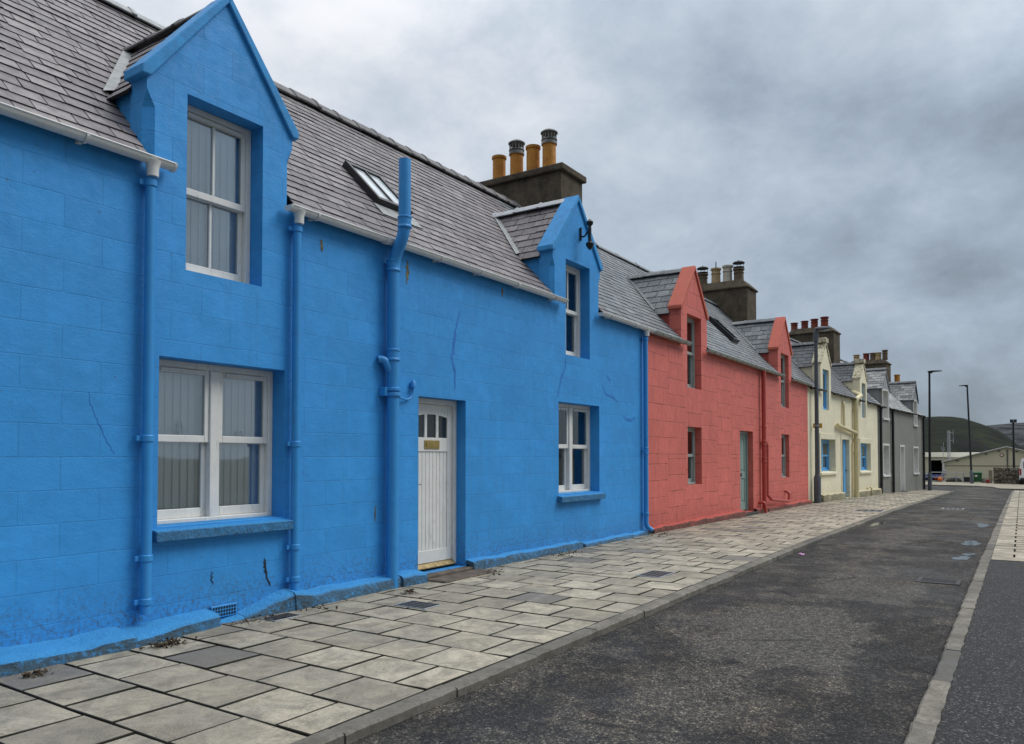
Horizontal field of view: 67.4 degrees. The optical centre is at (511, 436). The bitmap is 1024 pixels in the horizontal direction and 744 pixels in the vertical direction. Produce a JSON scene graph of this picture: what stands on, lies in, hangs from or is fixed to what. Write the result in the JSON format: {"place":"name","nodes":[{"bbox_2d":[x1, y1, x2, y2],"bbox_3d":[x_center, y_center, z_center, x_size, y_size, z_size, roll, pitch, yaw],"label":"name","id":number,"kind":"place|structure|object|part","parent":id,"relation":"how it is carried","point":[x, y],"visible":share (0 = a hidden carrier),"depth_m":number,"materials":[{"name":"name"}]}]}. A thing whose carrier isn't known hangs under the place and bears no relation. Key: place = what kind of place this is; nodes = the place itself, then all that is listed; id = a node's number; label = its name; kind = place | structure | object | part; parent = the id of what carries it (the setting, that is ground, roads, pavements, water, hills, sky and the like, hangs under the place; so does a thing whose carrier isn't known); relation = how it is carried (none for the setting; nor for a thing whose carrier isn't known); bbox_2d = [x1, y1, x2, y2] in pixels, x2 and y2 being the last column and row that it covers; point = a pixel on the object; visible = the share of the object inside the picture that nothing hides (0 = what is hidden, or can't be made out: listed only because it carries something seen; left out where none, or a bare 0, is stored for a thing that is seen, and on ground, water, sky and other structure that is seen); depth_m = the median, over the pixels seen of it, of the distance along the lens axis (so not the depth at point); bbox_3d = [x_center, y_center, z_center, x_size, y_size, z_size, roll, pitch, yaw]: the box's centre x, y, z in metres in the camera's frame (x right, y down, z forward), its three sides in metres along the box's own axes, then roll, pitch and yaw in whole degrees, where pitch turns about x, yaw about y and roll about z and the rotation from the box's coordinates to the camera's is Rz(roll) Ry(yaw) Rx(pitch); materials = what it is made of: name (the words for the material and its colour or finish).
{"place":"outdoors","nodes":[
{"label":"outdoors","id":0,"kind":"place"},
{"bbox_2d":[176,421,181,434],"bbox_3d":[-3.037,-0.057,7.010,0.052,0.170,0.053,-1,-2,34],"label":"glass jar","id":1,"kind":"object","parent":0,"point":[179,432],"visible":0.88,"depth_m":7.01,"materials":[{"name":"clear glass"}]},
{"bbox_2d":[0,490,950,743],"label":"pavement","id":2,"kind":"structure","parent":0,"point":[310,671],"depth_m":6.02,"materials":[{"name":"grey stone"}]},
{"bbox_2d":[261,613,301,621],"bbox_3d":[-2.156,1.691,7.184,0.200,0.028,0.320,-1,-2,34],"label":"access cover","id":3,"kind":"object","parent":2,"relation":"on","point":[280,616],"visible":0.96,"depth_m":7.15,"materials":[{"name":"metal"}]},
{"bbox_2d":[21,532,670,678],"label":"leaf litter","id":4,"kind":"object","parent":2,"relation":"on","point":[155,644],"visible":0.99,"depth_m":6.16,"materials":[{"name":"brown plant"}]},
{"bbox_2d":[394,600,441,609],"bbox_3d":[-0.948,1.706,7.774,0.400,0.028,0.280,-1,-2,34],"label":"access cover","id":5,"kind":"object","parent":2,"relation":"on","point":[418,604],"visible":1,"depth_m":7.75,"materials":[{"name":"metal"}]},
{"bbox_2d":[636,570,674,577],"bbox_3d":[1.840,1.760,9.824,0.320,0.028,0.520,-1,-2,34],"label":"access cover","id":6,"kind":"object","parent":2,"relation":"on","point":[655,574],"visible":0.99,"depth_m":9.76,"materials":[{"name":"metal"}]},
{"bbox_2d":[813,326,830,502],"bbox_3d":[10.808,-0.734,26.766,0.640,6.275,0.252,-1,-2,34],"label":"street lamp","id":7,"kind":"object","parent":2,"relation":"on","point":[817,425],"visible":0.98,"depth_m":26.80,"materials":[{"name":"black metal"}]},
{"bbox_2d":[853,509,885,511],"bbox_3d":[10.470,2.168,22.525,0.800,0.028,0.700,-1,-2,34],"label":"access cover","id":8,"kind":"object","parent":2,"relation":"on","point":[869,510],"visible":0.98,"depth_m":22.48,"materials":[{"name":"metal"}]},
{"bbox_2d":[927,370,941,489],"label":"street lamp","id":9,"kind":"object","parent":2,"relation":"on","point":[929,437],"visible":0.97,"depth_m":43.24,"materials":[{"name":"black metal"}]},
{"bbox_2d":[114,0,1023,425],"label":"sky","id":10,"kind":"structure","parent":0,"point":[862,161],"materials":[{"name":"grey"}]},
{"bbox_2d":[351,486,1023,743],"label":"road","id":11,"kind":"structure","parent":0,"point":[842,638],"depth_m":5.87,"materials":[{"name":"grey asphalt"}]},
{"bbox_2d":[290,489,953,743],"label":"kerb","id":12,"kind":"structure","parent":11,"relation":"on","point":[353,730],"depth_m":5.71,"materials":[{"name":"stone"}]},
{"bbox_2d":[868,522,885,526],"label":"puddle","id":13,"kind":"object","parent":11,"relation":"on","point":[878,523],"visible":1,"depth_m":18.53,"materials":[{"name":"grey liquid"}]},
{"bbox_2d":[915,577,961,585],"bbox_3d":[5.360,1.821,9.648,0.480,0.036,0.440,-1,-2,34],"label":"gully grate","id":14,"kind":"object","parent":11,"relation":"on","point":[939,581],"visible":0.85,"depth_m":9.59,"materials":[{"name":"metal"}]},
{"bbox_2d":[903,491,1013,743],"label":"kerb","id":15,"kind":"structure","parent":11,"relation":"on","point":[924,724],"depth_m":5.67,"materials":[{"name":"stone"}]},
{"bbox_2d":[951,556,970,559],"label":"puddle","id":16,"kind":"object","parent":11,"relation":"on","point":[962,558],"visible":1,"depth_m":11.91,"materials":[{"name":"grey liquid"}]},
{"bbox_2d":[962,540,980,545],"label":"puddle","id":17,"kind":"object","parent":11,"relation":"on","point":[972,542],"visible":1,"depth_m":13.99,"materials":[{"name":"grey liquid"}]},
{"bbox_2d":[925,484,1023,489],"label":"kerb","id":18,"kind":"structure","parent":11,"relation":"on","point":[977,486],"depth_m":52.74,"materials":[{"name":"concrete"}]},
{"bbox_2d":[976,523,988,526],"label":"puddle","id":19,"kind":"object","parent":11,"relation":"on","point":[980,525],"visible":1,"depth_m":18.07,"materials":[{"name":"grey liquid"}]},
{"bbox_2d":[946,478,961,481],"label":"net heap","id":20,"kind":"object","parent":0,"point":[953,480],"visible":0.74,"depth_m":61.07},
{"bbox_2d":[925,478,993,481],"bbox_3d":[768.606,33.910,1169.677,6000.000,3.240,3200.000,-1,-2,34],"label":"ground","id":21,"kind":"structure","parent":0,"point":[945,479],"depth_m":167.56,"materials":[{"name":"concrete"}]},
{"bbox_2d":[0,0,655,676],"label":"blue house","id":22,"kind":"structure","parent":21,"relation":"on","point":[396,364],"depth_m":7.59,"materials":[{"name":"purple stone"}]},
{"bbox_2d":[186,104,250,283],"bbox_3d":[-2.863,-2.275,7.300,0.163,1.610,0.820,-1,-2,34],"label":"window","id":23,"kind":"structure","parent":22,"relation":"in","point":[218,192],"depth_m":7.41,"materials":[{"name":"white paint"}]},
{"bbox_2d":[152,359,293,542],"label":"window","id":24,"kind":"structure","parent":22,"relation":"in","point":[207,473],"depth_m":7.22,"materials":[{"name":"white paint"}]},
{"bbox_2d":[418,403,451,564],"bbox_3d":[-1.028,0.595,9.878,0.105,2.027,0.844,-1,-2,34],"label":"door","id":25,"kind":"structure","parent":22,"relation":"in","point":[434,421],"depth_m":9.95,"materials":[{"name":"white paint"}]},
{"bbox_2d":[566,264,579,356],"bbox_3d":[0.927,-2.116,12.974,0.119,1.570,0.830,-1,-2,34],"label":"window","id":26,"kind":"structure","parent":22,"relation":"in","point":[572,274],"depth_m":13.18,"materials":[{"name":"white paint"}]},
{"bbox_2d":[557,403,605,502],"bbox_3d":[1.064,0.255,12.893,0.369,1.615,1.530,-1,-2,34],"label":"window","id":27,"kind":"structure","parent":22,"relation":"in","point":[574,420],"depth_m":13.09,"materials":[{"name":"white paint"}]},
{"bbox_2d":[595,242,812,532],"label":"red house","id":28,"kind":"structure","parent":21,"relation":"on","point":[728,384],"depth_m":18.88,"materials":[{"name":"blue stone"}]},
{"bbox_2d":[687,317,694,388],"bbox_3d":[3.979,-1.917,17.528,0.119,1.650,0.900,-1,-2,34],"label":"window","id":29,"kind":"structure","parent":28,"relation":"in","point":[690,322],"depth_m":17.82,"materials":[{"name":"green paint"}]},
{"bbox_2d":[688,427,695,483],"bbox_3d":[3.977,0.427,17.462,0.119,1.300,0.890,-1,-2,34],"label":"window","id":30,"kind":"structure","parent":28,"relation":"in","point":[691,431],"depth_m":17.74,"materials":[{"name":"white wood"}]},
{"bbox_2d":[740,434,745,509],"bbox_3d":[6.143,0.954,20.729,0.057,2.057,1.026,-1,-2,34],"label":"door","id":31,"kind":"structure","parent":28,"relation":"in","point":[742,437],"depth_m":20.95,"materials":[{"name":"green paint"}]},
{"bbox_2d":[781,355,785,407],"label":"window","id":32,"kind":"structure","parent":28,"relation":"in","point":[782,357],"depth_m":24.49,"materials":[{"name":"green paint"}]},
{"bbox_2d":[781,434,785,476],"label":"window","id":33,"kind":"structure","parent":28,"relation":"in","point":[782,436],"depth_m":24.43,"materials":[{"name":"green paint"}]},
{"bbox_2d":[789,316,881,502],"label":"cream house","id":34,"kind":"structure","parent":21,"relation":"on","point":[848,445],"depth_m":31.29,"materials":[{"name":"beige paint"}]},
{"bbox_2d":[808,370,826,409],"bbox_3d":[11.432,-1.672,28.803,0.525,1.750,1.170,-1,-2,36],"label":"window","id":35,"kind":"structure","parent":34,"relation":"in","point":[824,372],"depth_m":28.94,"materials":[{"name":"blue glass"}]},
{"bbox_2d":[820,439,837,474],"bbox_3d":[11.716,0.753,28.761,0.384,1.320,2.340,-1,-2,36],"label":"window","id":36,"kind":"structure","parent":34,"relation":"in","point":[824,443],"depth_m":29.24,"materials":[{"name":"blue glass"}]},
{"bbox_2d":[843,440,846,492],"bbox_3d":[13.297,1.280,30.936,0.139,2.340,1.200,-1,-2,36],"label":"door","id":37,"kind":"structure","parent":34,"relation":"in","point":[844,441],"depth_m":31.19,"materials":[{"name":"wood"}]},
{"bbox_2d":[860,443,872,473],"bbox_3d":[15.471,0.946,33.834,0.334,1.320,2.310,-1,-2,36],"label":"window","id":38,"kind":"structure","parent":34,"relation":"in","point":[864,470],"depth_m":34.36,"materials":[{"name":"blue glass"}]},
{"bbox_2d":[840,350,925,493],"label":"grey house","id":39,"kind":"structure","parent":21,"relation":"on","point":[901,438],"depth_m":40.61,"materials":[{"name":"paint"}]},
{"bbox_2d":[883,446,885,474],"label":"window","id":40,"kind":"structure","parent":39,"relation":"in","point":[883,446],"depth_m":37.82,"materials":[{"name":"white paint"}]},
{"bbox_2d":[947,430,953,459],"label":"radio mast","id":41,"kind":"object","parent":21,"relation":"on","point":[948,445],"visible":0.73,"depth_m":198.59,"materials":[{"name":"metal"}]},
{"bbox_2d":[925,452,979,474],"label":"flat roofed shed","id":42,"kind":"structure","parent":21,"relation":"on","point":[936,462],"depth_m":207.42,"materials":[{"name":"beige metal"}]},
{"bbox_2d":[942,446,1023,478],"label":"warehouse","id":43,"kind":"structure","parent":21,"relation":"on","point":[984,462],"depth_m":174.53,"materials":[{"name":"paint"}]},
{"bbox_2d":[1010,419,1016,467],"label":"floodlight pole","id":44,"kind":"object","parent":21,"relation":"on","point":[1012,421],"visible":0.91,"depth_m":92.02,"materials":[{"name":"metal"}]},
{"bbox_2d":[925,416,1023,452],"bbox_3d":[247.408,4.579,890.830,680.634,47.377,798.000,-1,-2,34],"label":"hill","id":45,"kind":"structure","parent":0,"point":[984,438],"depth_m":573.52,"materials":[{"name":"green plant"}]},
{"bbox_2d":[925,481,1023,488],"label":"pavement","id":46,"kind":"structure","parent":0,"point":[1014,486],"depth_m":55.60,"materials":[{"name":"concrete"}]},
{"bbox_2d":[925,470,945,480],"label":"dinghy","id":47,"kind":"object","parent":46,"relation":"on","point":[935,476],"visible":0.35,"depth_m":62.10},
{"bbox_2d":[925,472,963,482],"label":"railing","id":48,"kind":"object","parent":46,"relation":"on","point":[956,477],"visible":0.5,"depth_m":59.92,"materials":[{"name":"metal"}]},
{"bbox_2d":[959,385,973,483],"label":"street lamp","id":49,"kind":"object","parent":46,"relation":"on","point":[971,471],"visible":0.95,"depth_m":57.70,"materials":[{"name":"black metal"}]},
{"bbox_2d":[964,477,969,481],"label":"crate","id":50,"kind":"object","parent":46,"relation":"on","point":[966,479],"visible":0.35,"depth_m":59.69,"materials":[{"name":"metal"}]},
{"bbox_2d":[973,472,982,481],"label":"wheeled bin","id":51,"kind":"object","parent":46,"relation":"on","point":[977,476],"visible":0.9,"depth_m":59.62,"materials":[{"name":"green plastic"}]},
{"bbox_2d":[988,470,992,482],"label":"gate pillar","id":52,"kind":"structure","parent":46,"relation":"on","point":[990,476],"depth_m":58.53,"materials":[{"name":"stone"}]},
{"bbox_2d":[993,467,1023,483],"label":"stone wall","id":53,"kind":"structure","parent":46,"relation":"on","point":[1005,476],"depth_m":57.16,"materials":[{"name":"grey stone"}]},
{"bbox_2d":[1019,458,1023,483],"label":"parked van","id":54,"kind":"object","parent":46,"relation":"on","point":[1021,473],"visible":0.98,"depth_m":55.46,"materials":[{"name":"white paint"}]},
{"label":"rear door","id":55,"kind":"part","parent":54,"relation":"part of","materials":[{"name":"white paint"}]},
{"bbox_2d":[932,560,1023,743],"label":"footpath","id":56,"kind":"structure","parent":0,"point":[984,704],"depth_m":5.46,"materials":[{"name":"grey asphalt"}]},
{"bbox_2d":[987,422,1023,446],"bbox_3d":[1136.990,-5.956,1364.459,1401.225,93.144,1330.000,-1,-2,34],"label":"hill","id":57,"kind":"structure","parent":0,"point":[1006,429],"depth_m":1212.39,"materials":[{"name":"plant"}]},
{"bbox_2d":[991,490,1023,561],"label":"slab footpath","id":58,"kind":"structure","parent":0,"point":[1008,539],"depth_m":15.39,"materials":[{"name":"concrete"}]}
]}

